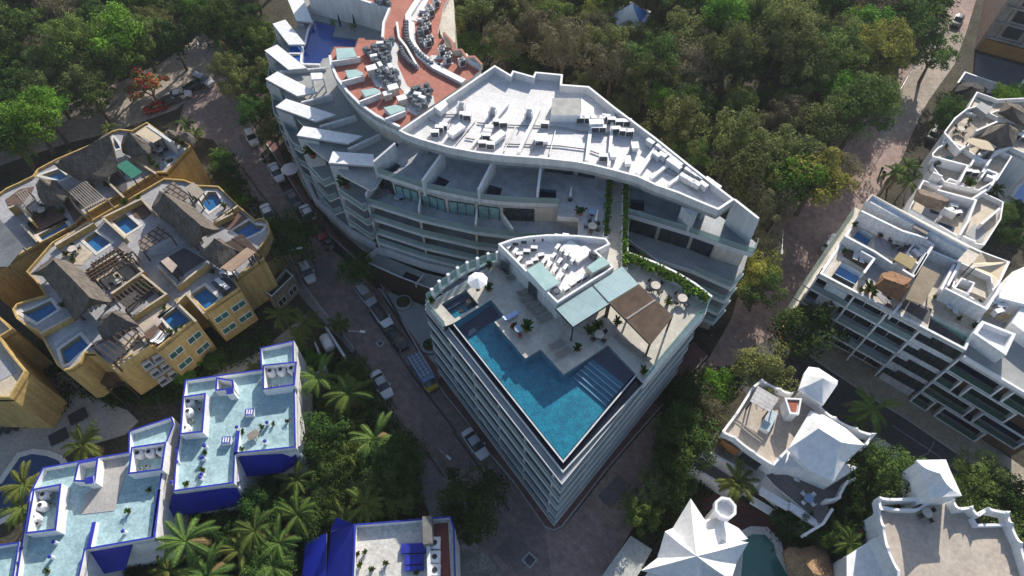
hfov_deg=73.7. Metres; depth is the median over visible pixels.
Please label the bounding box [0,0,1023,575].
ground
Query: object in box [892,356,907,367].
window
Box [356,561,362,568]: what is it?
potted plant
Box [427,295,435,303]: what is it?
potted plant
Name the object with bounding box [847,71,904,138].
broadleaf tree
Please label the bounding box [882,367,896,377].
window
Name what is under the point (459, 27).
broadleaf tree
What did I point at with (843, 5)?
broadleaf tree
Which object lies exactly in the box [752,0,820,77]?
broadleaf tree
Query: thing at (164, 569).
palm tree
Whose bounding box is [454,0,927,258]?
ground cover
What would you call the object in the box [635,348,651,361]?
sun lounger
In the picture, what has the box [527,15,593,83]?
broadleaf tree
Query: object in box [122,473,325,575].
ground cover
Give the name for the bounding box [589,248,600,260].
air conditioner
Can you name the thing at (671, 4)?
broadleaf tree
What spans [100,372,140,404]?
pergola
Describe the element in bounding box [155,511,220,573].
palm tree
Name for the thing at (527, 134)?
roof duct
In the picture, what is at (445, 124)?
air conditioner
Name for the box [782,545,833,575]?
palapa
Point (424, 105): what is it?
air conditioner
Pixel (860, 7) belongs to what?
broadleaf tree
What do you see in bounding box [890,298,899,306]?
dining table
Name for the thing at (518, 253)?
air conditioner
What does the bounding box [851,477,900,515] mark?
broadleaf tree
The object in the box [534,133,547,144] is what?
plant box
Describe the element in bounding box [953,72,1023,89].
courtyard wall
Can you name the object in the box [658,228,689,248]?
window
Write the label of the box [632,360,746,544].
ground cover
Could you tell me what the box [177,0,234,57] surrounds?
broadleaf tree
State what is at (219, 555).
broadleaf tree
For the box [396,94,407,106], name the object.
plant box
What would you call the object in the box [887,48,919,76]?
broadleaf tree
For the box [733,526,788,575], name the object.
swimming pool
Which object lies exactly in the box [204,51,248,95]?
broadleaf tree
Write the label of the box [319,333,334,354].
gas tank
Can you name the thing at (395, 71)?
air conditioner
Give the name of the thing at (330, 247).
motorcycle
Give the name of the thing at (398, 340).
parked car
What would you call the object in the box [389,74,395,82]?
air conditioner
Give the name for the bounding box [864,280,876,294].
potted plant
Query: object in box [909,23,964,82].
broadleaf tree
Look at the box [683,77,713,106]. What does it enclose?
broadleaf tree
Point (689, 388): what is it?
broadleaf tree
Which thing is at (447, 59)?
air conditioner
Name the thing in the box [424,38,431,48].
air conditioner
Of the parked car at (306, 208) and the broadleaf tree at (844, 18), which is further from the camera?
the broadleaf tree at (844, 18)
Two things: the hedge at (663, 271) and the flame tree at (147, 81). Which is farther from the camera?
the flame tree at (147, 81)
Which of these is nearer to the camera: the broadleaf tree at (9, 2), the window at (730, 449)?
the window at (730, 449)
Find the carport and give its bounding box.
[602,536,651,575]
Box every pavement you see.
[227,160,354,352]
[267,140,706,528]
[364,379,467,575]
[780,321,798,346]
[801,336,1023,493]
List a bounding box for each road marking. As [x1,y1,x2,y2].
[241,166,314,264]
[357,351,397,409]
[368,312,456,431]
[419,444,444,477]
[453,432,509,510]
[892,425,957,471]
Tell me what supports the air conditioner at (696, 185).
on the apartment building at (460, 204)
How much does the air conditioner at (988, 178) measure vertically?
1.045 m
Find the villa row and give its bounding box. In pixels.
[0,122,211,308]
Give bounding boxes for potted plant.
[43,567,50,574]
[57,206,65,213]
[57,302,64,307]
[68,254,75,261]
[119,197,128,205]
[124,508,130,513]
[147,158,155,165]
[152,162,159,169]
[166,328,172,333]
[178,140,184,146]
[182,480,189,487]
[301,145,315,158]
[336,175,349,188]
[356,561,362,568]
[368,566,375,572]
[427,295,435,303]
[484,282,493,291]
[485,261,492,268]
[520,319,533,332]
[573,342,582,351]
[574,205,587,215]
[583,324,596,334]
[592,319,603,329]
[612,315,622,326]
[639,364,650,374]
[664,295,672,304]
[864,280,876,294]
[964,176,971,184]
[967,177,977,186]
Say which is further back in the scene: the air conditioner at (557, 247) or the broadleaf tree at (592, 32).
the broadleaf tree at (592, 32)
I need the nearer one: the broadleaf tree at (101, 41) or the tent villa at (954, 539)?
the tent villa at (954, 539)
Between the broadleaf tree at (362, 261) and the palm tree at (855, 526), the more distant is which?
the broadleaf tree at (362, 261)
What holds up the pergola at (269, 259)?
on the ground at (918, 148)
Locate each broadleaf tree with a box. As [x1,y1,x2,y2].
[0,0,14,54]
[0,2,48,48]
[0,32,35,78]
[0,47,13,93]
[0,66,27,91]
[0,79,27,109]
[0,85,65,154]
[0,112,35,167]
[2,0,13,34]
[10,43,61,85]
[13,2,42,43]
[13,84,73,144]
[18,66,77,119]
[20,30,72,80]
[22,0,60,22]
[31,0,80,24]
[37,9,101,83]
[51,12,90,54]
[58,58,112,111]
[67,81,116,122]
[74,0,117,32]
[78,0,112,16]
[82,14,127,63]
[85,1,151,75]
[93,31,155,90]
[111,4,161,71]
[114,0,150,36]
[132,4,173,47]
[139,0,181,28]
[152,20,194,70]
[172,369,195,384]
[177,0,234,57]
[178,0,209,33]
[183,532,224,573]
[193,508,237,561]
[202,349,228,372]
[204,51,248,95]
[205,0,244,27]
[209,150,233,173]
[212,159,240,181]
[214,67,253,103]
[220,16,258,66]
[221,181,240,194]
[223,174,247,193]
[226,45,253,83]
[229,481,286,535]
[231,1,268,24]
[233,190,244,200]
[234,99,269,138]
[234,195,250,212]
[236,79,269,118]
[238,537,297,575]
[240,19,272,40]
[241,20,278,51]
[241,35,272,67]
[244,56,270,94]
[246,360,260,370]
[255,63,269,94]
[255,117,284,155]
[256,470,287,484]
[259,206,298,241]
[260,95,278,124]
[268,205,322,266]
[281,149,292,159]
[285,493,336,543]
[299,477,338,505]
[300,408,352,460]
[304,349,325,369]
[306,437,360,488]
[307,441,369,497]
[308,475,355,529]
[314,390,355,423]
[330,406,368,442]
[333,353,373,391]
[334,250,377,286]
[346,460,391,506]
[358,426,430,499]
[379,476,424,520]
[434,460,510,540]
[439,16,467,42]
[439,498,481,546]
[454,0,467,8]
[455,0,512,42]
[456,27,487,60]
[481,16,528,69]
[483,25,523,71]
[484,0,529,27]
[484,20,516,44]
[508,5,556,61]
[510,0,542,43]
[516,56,545,75]
[520,0,574,45]
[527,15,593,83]
[543,39,570,73]
[544,0,578,38]
[557,0,597,13]
[560,22,600,73]
[565,69,602,92]
[575,0,617,25]
[577,8,615,57]
[581,40,638,101]
[587,23,629,78]
[595,0,650,12]
[607,89,639,114]
[614,19,655,45]
[616,52,671,112]
[616,488,661,536]
[621,31,682,94]
[629,0,659,17]
[635,463,684,513]
[637,0,694,35]
[640,93,712,148]
[644,81,676,125]
[644,459,697,515]
[645,14,668,44]
[646,42,664,62]
[650,399,721,463]
[650,419,716,485]
[651,25,706,80]
[652,5,708,45]
[652,56,693,94]
[661,82,717,126]
[667,129,714,167]
[669,0,715,17]
[671,368,725,418]
[673,37,718,84]
[683,6,709,29]
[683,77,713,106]
[685,104,770,183]
[685,384,732,439]
[687,26,731,81]
[690,366,734,407]
[698,17,768,97]
[699,0,753,36]
[703,414,731,458]
[716,129,739,161]
[717,86,759,120]
[722,81,754,109]
[723,16,770,65]
[723,139,785,202]
[727,48,765,87]
[727,133,790,184]
[729,338,799,397]
[730,175,797,237]
[733,248,769,294]
[738,268,789,311]
[740,0,790,50]
[743,247,783,292]
[746,109,784,136]
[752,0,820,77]
[752,229,785,260]
[753,86,781,110]
[758,150,830,219]
[759,123,828,183]
[763,93,813,131]
[767,300,851,363]
[767,505,798,534]
[770,22,830,89]
[772,86,821,122]
[778,146,860,215]
[780,46,839,94]
[781,0,834,57]
[781,136,824,197]
[788,95,855,147]
[788,512,819,538]
[797,22,843,71]
[803,0,842,8]
[803,19,869,94]
[805,0,831,21]
[809,69,860,103]
[812,516,854,556]
[813,51,849,82]
[813,142,870,198]
[818,0,854,18]
[823,70,904,151]
[826,12,873,45]
[828,522,865,559]
[837,484,875,531]
[838,63,867,77]
[842,3,899,61]
[842,435,927,507]
[844,1,866,20]
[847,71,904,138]
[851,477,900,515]
[852,16,918,77]
[856,0,901,16]
[861,64,892,78]
[862,459,901,507]
[864,25,903,57]
[886,0,899,14]
[887,0,954,66]
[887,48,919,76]
[894,0,960,27]
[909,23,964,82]
[929,105,961,135]
[931,95,967,130]
[949,447,1017,523]
[969,462,1023,520]
[977,501,1023,549]
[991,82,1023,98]
[993,227,1023,251]
[994,198,1020,232]
[1003,196,1023,223]
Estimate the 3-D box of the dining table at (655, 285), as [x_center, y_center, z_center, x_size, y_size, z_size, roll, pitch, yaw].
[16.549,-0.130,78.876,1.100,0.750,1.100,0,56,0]
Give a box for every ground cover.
[0,0,270,136]
[31,325,274,410]
[55,384,73,413]
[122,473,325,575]
[207,142,268,218]
[298,345,427,522]
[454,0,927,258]
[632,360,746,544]
[766,447,902,562]
[931,89,958,129]
[1006,213,1023,256]
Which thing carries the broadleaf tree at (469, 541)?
on the ground at (918, 148)
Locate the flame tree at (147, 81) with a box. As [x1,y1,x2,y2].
[123,65,169,102]
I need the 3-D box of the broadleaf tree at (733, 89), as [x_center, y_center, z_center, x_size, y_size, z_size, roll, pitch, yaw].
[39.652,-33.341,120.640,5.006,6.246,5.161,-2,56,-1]
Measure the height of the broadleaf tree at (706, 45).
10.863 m
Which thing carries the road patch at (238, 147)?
on the road at (213, 113)
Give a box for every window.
[168,345,184,359]
[178,356,192,369]
[186,330,202,344]
[195,341,210,354]
[214,310,229,323]
[222,322,236,334]
[231,299,245,312]
[238,310,252,323]
[277,295,286,306]
[288,285,297,296]
[380,178,394,195]
[394,184,418,202]
[420,193,445,211]
[448,200,474,215]
[478,205,499,219]
[501,259,507,274]
[503,208,533,221]
[528,282,536,299]
[544,168,573,174]
[578,172,594,178]
[629,219,656,238]
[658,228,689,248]
[689,238,713,257]
[718,439,738,456]
[738,452,760,469]
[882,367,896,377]
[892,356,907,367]
[892,370,924,390]
[902,359,936,381]
[903,345,919,356]
[914,333,931,345]
[914,348,948,370]
[925,337,961,359]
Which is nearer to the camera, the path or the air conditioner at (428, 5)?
the path
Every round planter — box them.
[394,295,412,310]
[420,337,433,354]
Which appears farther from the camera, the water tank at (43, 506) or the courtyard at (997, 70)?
the courtyard at (997, 70)
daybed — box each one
[48,427,68,445]
[67,407,87,424]
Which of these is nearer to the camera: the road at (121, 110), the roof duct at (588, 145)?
the roof duct at (588, 145)
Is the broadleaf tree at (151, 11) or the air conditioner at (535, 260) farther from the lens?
the broadleaf tree at (151, 11)
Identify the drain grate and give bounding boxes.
[376,340,384,346]
[522,551,537,568]
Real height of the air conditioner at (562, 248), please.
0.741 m
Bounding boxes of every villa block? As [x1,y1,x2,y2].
[0,541,20,575]
[12,178,285,397]
[16,417,192,575]
[169,340,314,516]
[302,515,460,575]
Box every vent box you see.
[221,436,232,445]
[245,408,255,417]
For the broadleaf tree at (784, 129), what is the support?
on the ground at (918, 148)
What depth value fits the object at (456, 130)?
87.69 m
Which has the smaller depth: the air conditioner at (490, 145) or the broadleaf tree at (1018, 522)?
the broadleaf tree at (1018, 522)
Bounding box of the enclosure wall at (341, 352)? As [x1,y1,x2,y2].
[314,326,345,378]
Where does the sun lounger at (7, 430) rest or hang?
on the patio at (113, 423)
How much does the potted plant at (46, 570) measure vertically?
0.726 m
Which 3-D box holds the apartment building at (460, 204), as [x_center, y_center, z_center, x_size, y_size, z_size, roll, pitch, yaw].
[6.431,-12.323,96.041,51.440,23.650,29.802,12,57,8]
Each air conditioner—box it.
[141,359,152,368]
[149,368,160,376]
[152,353,162,362]
[157,375,167,384]
[159,362,170,370]
[167,370,176,378]
[219,269,228,277]
[227,271,237,278]
[362,46,370,54]
[370,43,377,51]
[370,53,377,61]
[373,57,379,65]
[375,68,381,76]
[376,0,383,5]
[376,41,383,47]
[377,52,383,58]
[377,61,382,69]
[377,74,384,81]
[380,44,386,52]
[381,55,387,63]
[381,68,387,75]
[382,79,388,85]
[386,1,391,7]
[386,42,391,49]
[386,70,391,78]
[387,53,391,60]
[387,63,392,69]
[388,36,394,43]
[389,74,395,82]
[392,68,399,76]
[393,78,400,86]
[403,89,411,98]
[407,95,414,102]
[410,86,417,93]
[411,98,418,105]
[413,91,421,98]
[415,103,421,110]
[418,95,426,102]
[420,87,426,95]
[421,16,427,25]
[421,25,429,36]
[422,13,429,21]
[422,101,427,108]
[423,82,429,87]
[424,21,431,31]
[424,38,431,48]
[425,3,431,12]
[425,92,431,100]
[426,34,433,43]
[427,7,434,17]
[427,87,433,93]
[430,129,439,137]
[432,0,439,8]
[435,124,443,132]
[437,47,444,57]
[439,44,446,51]
[439,122,447,130]
[444,54,451,64]
[445,51,452,60]
[458,57,465,67]
[459,111,467,119]
[462,112,471,120]
[478,139,486,148]
[482,132,490,140]
[483,128,491,135]
[485,124,493,132]
[486,141,494,149]
[493,118,501,126]
[499,120,507,128]
[506,243,512,251]
[512,241,518,245]
[512,247,518,255]
[516,251,522,257]
[516,255,522,262]
[523,249,529,254]
[526,260,532,267]
[531,245,537,251]
[531,257,538,263]
[535,137,543,146]
[537,252,544,258]
[540,120,548,128]
[541,257,547,265]
[546,261,552,269]
[550,252,556,260]
[550,286,561,299]
[551,266,557,274]
[554,243,560,251]
[556,257,562,265]
[557,272,563,280]
[559,246,565,254]
[562,263,568,272]
[562,285,569,293]
[563,250,569,258]
[568,280,575,288]
[569,256,576,264]
[574,276,581,284]
[576,115,584,123]
[580,273,587,281]
[582,115,589,123]
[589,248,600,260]
[591,125,599,132]
[598,153,607,161]
[599,124,606,132]
[602,113,610,121]
[607,116,615,124]
[611,126,620,133]
[615,118,623,126]
[618,127,627,135]
[623,118,631,126]
[625,128,633,136]
[645,138,654,148]
[652,150,660,161]
[655,143,664,151]
[658,148,667,152]
[659,151,667,162]
[665,157,674,168]
[671,162,681,173]
[674,159,683,167]
[679,172,688,183]
[683,166,692,175]
[685,176,694,187]
[690,170,697,178]
[692,179,700,190]
[695,174,702,181]
[699,180,708,191]
[909,248,921,259]
[947,202,958,209]
[954,210,962,216]
[964,168,972,175]
[969,170,979,176]
[972,159,981,166]
[983,174,993,182]
[990,299,1001,307]
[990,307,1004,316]
[993,303,1007,309]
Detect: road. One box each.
[0,33,222,164]
[176,33,551,575]
[545,0,975,575]
[875,32,965,143]
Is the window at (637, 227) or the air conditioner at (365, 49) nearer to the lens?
the window at (637, 227)
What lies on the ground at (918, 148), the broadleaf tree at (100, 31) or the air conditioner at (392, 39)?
the broadleaf tree at (100, 31)
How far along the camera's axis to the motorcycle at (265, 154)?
116.24 m
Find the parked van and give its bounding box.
[408,351,437,392]
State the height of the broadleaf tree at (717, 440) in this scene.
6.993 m
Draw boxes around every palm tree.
[0,460,39,505]
[0,480,29,531]
[3,136,38,172]
[60,419,103,460]
[99,121,117,133]
[147,549,188,575]
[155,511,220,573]
[173,115,196,133]
[180,540,237,575]
[185,125,205,149]
[201,518,228,545]
[206,29,228,55]
[207,147,225,160]
[216,532,267,572]
[230,502,276,558]
[250,540,295,575]
[256,514,301,564]
[263,304,298,331]
[269,492,299,520]
[272,456,317,501]
[273,490,320,540]
[286,325,311,352]
[290,307,323,340]
[300,352,339,404]
[302,461,335,496]
[306,442,329,467]
[322,373,374,417]
[325,312,349,335]
[325,498,358,533]
[327,19,336,29]
[330,438,363,469]
[345,480,385,523]
[347,410,397,463]
[714,456,760,506]
[830,515,860,537]
[831,526,865,554]
[839,493,854,512]
[840,406,879,431]
[842,387,905,438]
[876,163,910,196]
[886,155,922,189]
[892,172,922,201]
[936,98,965,112]
[987,182,1005,197]
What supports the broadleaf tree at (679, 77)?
on the ground at (918, 148)
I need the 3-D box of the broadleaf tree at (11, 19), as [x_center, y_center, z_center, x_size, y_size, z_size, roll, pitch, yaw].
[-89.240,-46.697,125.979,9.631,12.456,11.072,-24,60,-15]
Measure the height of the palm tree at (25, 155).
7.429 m
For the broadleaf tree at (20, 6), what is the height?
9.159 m
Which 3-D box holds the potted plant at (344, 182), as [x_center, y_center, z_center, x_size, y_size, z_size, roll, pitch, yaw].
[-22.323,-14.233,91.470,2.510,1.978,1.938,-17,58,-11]
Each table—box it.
[37,207,45,213]
[67,245,76,252]
[113,277,121,284]
[155,147,162,153]
[246,429,259,440]
[397,193,403,199]
[514,324,522,332]
[588,207,596,215]
[588,222,596,230]
[594,330,603,338]
[651,281,660,290]
[678,294,686,302]
[804,493,813,502]
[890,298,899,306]
[895,240,903,246]
[922,508,932,517]
[958,126,964,132]
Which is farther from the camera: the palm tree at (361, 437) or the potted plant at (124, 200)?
the potted plant at (124, 200)
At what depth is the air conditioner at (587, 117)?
88.89 m
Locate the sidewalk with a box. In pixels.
[728,336,1017,527]
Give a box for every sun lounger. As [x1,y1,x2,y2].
[0,426,5,435]
[3,427,12,433]
[150,330,162,341]
[155,331,168,343]
[215,277,224,286]
[221,281,229,290]
[370,193,382,198]
[502,310,518,320]
[506,275,515,281]
[516,288,527,296]
[519,294,533,302]
[525,300,540,309]
[530,305,546,315]
[536,312,552,322]
[548,339,564,349]
[555,346,571,357]
[613,333,629,345]
[621,339,636,351]
[628,344,644,356]
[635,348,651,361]
[852,250,858,260]
[951,307,958,314]
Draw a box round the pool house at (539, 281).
[498,234,613,318]
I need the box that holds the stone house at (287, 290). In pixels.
[266,269,300,309]
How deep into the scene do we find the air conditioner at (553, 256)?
78.21 m
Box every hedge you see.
[602,179,612,234]
[620,183,630,265]
[622,251,709,303]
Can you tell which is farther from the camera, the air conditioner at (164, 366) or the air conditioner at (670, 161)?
the air conditioner at (164, 366)
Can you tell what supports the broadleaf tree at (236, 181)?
on the ground at (918, 148)
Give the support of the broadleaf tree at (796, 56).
on the ground at (918, 148)
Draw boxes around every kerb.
[229,161,354,349]
[266,143,707,530]
[804,352,973,465]
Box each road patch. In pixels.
[228,133,247,158]
[312,256,340,289]
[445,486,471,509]
[494,534,537,572]
[598,475,631,508]
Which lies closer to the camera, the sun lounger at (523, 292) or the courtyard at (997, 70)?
the sun lounger at (523, 292)
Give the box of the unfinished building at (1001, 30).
[975,0,1023,62]
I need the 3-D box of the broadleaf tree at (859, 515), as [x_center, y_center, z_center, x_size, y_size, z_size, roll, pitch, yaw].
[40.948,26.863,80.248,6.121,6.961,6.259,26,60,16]
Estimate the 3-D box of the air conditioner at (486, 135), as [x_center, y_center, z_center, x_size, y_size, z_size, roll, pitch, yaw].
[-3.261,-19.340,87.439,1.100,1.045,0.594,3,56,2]
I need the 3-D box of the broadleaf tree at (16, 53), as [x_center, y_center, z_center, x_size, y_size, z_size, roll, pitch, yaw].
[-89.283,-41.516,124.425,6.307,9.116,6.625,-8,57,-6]
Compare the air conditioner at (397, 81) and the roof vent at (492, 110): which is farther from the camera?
the air conditioner at (397, 81)
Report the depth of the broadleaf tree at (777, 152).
101.69 m
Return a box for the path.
[212,315,309,375]
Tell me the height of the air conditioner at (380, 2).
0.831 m
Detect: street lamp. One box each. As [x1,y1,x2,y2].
[195,36,209,66]
[289,247,302,280]
[348,330,365,355]
[436,446,450,464]
[775,229,783,254]
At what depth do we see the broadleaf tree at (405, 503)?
79.24 m
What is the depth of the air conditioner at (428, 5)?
101.45 m
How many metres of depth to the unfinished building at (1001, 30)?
129.30 m
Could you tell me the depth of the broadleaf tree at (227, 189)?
109.52 m
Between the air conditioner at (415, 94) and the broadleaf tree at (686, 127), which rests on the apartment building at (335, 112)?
the air conditioner at (415, 94)
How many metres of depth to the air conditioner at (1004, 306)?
83.15 m
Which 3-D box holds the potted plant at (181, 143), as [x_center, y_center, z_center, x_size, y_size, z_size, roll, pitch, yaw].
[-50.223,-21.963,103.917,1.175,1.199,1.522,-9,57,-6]
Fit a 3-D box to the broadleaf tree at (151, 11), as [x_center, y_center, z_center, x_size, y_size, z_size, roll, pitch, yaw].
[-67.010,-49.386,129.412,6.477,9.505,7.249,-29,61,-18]
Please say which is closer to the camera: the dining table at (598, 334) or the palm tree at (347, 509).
the dining table at (598, 334)
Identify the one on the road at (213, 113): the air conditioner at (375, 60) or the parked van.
the parked van
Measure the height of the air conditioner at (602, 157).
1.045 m
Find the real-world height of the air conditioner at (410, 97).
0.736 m
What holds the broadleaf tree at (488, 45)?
on the ground at (918, 148)
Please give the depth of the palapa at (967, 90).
119.23 m
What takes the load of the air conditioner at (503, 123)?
on the apartment building at (460, 204)
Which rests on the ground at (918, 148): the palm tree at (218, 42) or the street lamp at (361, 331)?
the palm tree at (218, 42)
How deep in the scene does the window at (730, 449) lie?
81.74 m
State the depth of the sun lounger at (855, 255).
88.10 m
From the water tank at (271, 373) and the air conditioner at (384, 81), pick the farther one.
the air conditioner at (384, 81)
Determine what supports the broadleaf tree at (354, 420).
on the ground at (918, 148)
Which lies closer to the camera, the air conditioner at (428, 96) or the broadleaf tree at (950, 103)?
the air conditioner at (428, 96)
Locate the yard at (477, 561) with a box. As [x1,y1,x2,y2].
[460,543,500,575]
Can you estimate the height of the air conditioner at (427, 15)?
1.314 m
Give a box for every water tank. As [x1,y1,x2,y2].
[33,512,42,522]
[36,500,49,512]
[38,491,52,501]
[135,450,145,460]
[144,448,155,458]
[156,447,163,456]
[184,424,191,431]
[185,407,195,417]
[186,399,195,407]
[266,368,276,377]
[276,367,286,376]
[287,366,294,375]
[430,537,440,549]
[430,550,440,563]
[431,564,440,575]
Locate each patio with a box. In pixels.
[0,371,138,450]
[0,443,70,476]
[696,488,836,559]
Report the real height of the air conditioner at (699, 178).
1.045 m
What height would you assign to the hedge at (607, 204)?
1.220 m
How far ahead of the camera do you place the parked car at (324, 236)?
106.55 m
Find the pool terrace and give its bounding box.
[998,175,1023,203]
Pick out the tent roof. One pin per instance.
(631, 12)
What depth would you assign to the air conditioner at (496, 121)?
88.48 m
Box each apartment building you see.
[265,0,482,258]
[365,65,758,329]
[425,246,711,525]
[786,194,1009,395]
[909,267,1023,455]
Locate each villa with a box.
[0,317,67,427]
[641,496,748,575]
[688,367,876,537]
[832,459,1023,575]
[902,178,1003,249]
[904,143,1011,203]
[916,106,1023,196]
[964,92,1023,126]
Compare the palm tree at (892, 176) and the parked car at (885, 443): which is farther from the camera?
the palm tree at (892, 176)
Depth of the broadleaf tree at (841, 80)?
114.84 m
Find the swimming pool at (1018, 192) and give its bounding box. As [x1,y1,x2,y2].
[1010,181,1023,202]
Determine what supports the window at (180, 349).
in the villa block at (171, 241)
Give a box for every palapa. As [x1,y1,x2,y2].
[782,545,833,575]
[954,82,986,104]
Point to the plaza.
(414, 318)
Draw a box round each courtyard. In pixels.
[960,80,992,92]
[974,53,1023,87]
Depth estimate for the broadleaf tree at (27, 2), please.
127.26 m
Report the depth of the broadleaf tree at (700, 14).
129.57 m
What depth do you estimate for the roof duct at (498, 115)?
88.84 m
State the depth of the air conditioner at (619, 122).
88.54 m
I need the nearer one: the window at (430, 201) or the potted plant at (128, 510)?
the potted plant at (128, 510)
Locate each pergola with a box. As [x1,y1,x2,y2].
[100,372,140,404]
[265,247,291,272]
[606,284,672,355]
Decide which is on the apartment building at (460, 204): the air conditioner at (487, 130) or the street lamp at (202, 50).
the air conditioner at (487, 130)
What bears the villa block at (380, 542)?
on the ground at (918, 148)
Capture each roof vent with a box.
[456,101,465,113]
[488,106,496,119]
[524,108,532,121]
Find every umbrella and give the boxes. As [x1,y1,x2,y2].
[281,162,297,178]
[467,272,487,290]
[568,186,572,201]
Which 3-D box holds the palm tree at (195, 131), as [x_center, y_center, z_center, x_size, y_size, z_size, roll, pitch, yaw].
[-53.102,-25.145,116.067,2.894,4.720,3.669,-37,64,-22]
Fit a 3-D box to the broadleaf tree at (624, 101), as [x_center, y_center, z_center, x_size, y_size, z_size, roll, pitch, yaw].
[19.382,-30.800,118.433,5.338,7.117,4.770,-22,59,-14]
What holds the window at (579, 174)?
in the apartment building at (460, 204)
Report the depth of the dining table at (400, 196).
90.44 m
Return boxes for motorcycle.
[260,150,272,157]
[263,156,274,162]
[322,237,334,244]
[325,244,337,251]
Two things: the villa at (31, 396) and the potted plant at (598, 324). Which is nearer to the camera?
the potted plant at (598, 324)
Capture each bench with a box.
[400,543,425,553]
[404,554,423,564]
[404,565,423,570]
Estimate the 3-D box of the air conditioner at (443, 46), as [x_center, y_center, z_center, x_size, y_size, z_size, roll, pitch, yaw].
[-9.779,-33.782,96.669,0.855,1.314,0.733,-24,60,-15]
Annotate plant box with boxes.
[365,64,377,77]
[382,90,392,101]
[387,83,399,96]
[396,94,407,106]
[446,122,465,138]
[489,129,506,144]
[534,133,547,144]
[589,119,603,127]
[609,149,616,159]
[624,155,631,166]
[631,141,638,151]
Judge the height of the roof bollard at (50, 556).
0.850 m
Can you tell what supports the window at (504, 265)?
in the pool house at (539, 281)
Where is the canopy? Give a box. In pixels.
[555,266,637,340]
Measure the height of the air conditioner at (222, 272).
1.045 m
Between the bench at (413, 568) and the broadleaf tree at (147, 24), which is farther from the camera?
the broadleaf tree at (147, 24)
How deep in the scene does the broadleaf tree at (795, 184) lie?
99.91 m
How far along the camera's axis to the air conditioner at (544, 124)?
88.37 m
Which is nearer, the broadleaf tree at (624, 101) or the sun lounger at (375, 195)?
the sun lounger at (375, 195)
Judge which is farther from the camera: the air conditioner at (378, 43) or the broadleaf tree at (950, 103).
the broadleaf tree at (950, 103)
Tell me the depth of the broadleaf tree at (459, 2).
127.98 m
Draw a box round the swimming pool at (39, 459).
[0,448,67,524]
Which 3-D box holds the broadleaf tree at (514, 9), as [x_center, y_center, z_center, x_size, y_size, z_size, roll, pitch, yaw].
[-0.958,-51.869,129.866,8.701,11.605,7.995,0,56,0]
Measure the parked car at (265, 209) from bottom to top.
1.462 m
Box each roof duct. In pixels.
[468,103,508,149]
[517,108,540,154]
[585,127,591,162]
[607,111,614,167]
[635,146,657,173]
[636,159,650,175]
[649,163,668,180]
[666,175,679,187]
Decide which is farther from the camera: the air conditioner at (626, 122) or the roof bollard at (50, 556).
the air conditioner at (626, 122)
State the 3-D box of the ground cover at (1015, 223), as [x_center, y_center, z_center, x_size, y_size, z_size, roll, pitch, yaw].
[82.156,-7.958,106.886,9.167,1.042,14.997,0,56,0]
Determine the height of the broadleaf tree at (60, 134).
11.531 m
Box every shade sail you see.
[961,252,1007,275]
[964,263,1006,279]
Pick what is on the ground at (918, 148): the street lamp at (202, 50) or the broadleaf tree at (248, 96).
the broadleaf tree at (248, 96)
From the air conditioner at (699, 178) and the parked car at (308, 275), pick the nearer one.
the air conditioner at (699, 178)
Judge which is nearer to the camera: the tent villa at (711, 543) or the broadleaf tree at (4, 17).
the tent villa at (711, 543)
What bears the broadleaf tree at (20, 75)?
on the ground at (918, 148)
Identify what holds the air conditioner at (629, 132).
on the apartment building at (460, 204)
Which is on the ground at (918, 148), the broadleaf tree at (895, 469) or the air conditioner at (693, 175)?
the broadleaf tree at (895, 469)
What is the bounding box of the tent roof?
[607,2,650,58]
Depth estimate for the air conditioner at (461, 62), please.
94.83 m
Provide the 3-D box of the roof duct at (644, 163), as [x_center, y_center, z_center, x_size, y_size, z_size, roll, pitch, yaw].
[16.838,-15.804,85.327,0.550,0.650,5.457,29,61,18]
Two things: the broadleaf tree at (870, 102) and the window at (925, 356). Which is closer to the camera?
the window at (925, 356)
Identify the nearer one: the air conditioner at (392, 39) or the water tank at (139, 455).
the water tank at (139, 455)
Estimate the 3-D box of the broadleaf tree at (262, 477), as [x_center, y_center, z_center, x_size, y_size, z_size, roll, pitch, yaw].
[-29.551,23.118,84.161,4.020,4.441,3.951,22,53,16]
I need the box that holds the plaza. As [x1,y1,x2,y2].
[378,288,436,365]
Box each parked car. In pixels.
[143,100,167,114]
[159,94,181,105]
[165,88,191,98]
[180,80,204,91]
[191,71,214,87]
[243,127,258,146]
[259,203,274,218]
[267,162,284,183]
[284,188,303,210]
[298,260,316,283]
[299,203,316,219]
[315,220,327,241]
[354,282,377,308]
[369,369,393,399]
[370,302,393,328]
[384,324,408,351]
[461,427,488,460]
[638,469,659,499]
[821,233,835,251]
[863,437,899,461]
[925,124,942,143]
[950,13,964,27]
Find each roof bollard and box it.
[47,554,54,559]
[51,540,58,544]

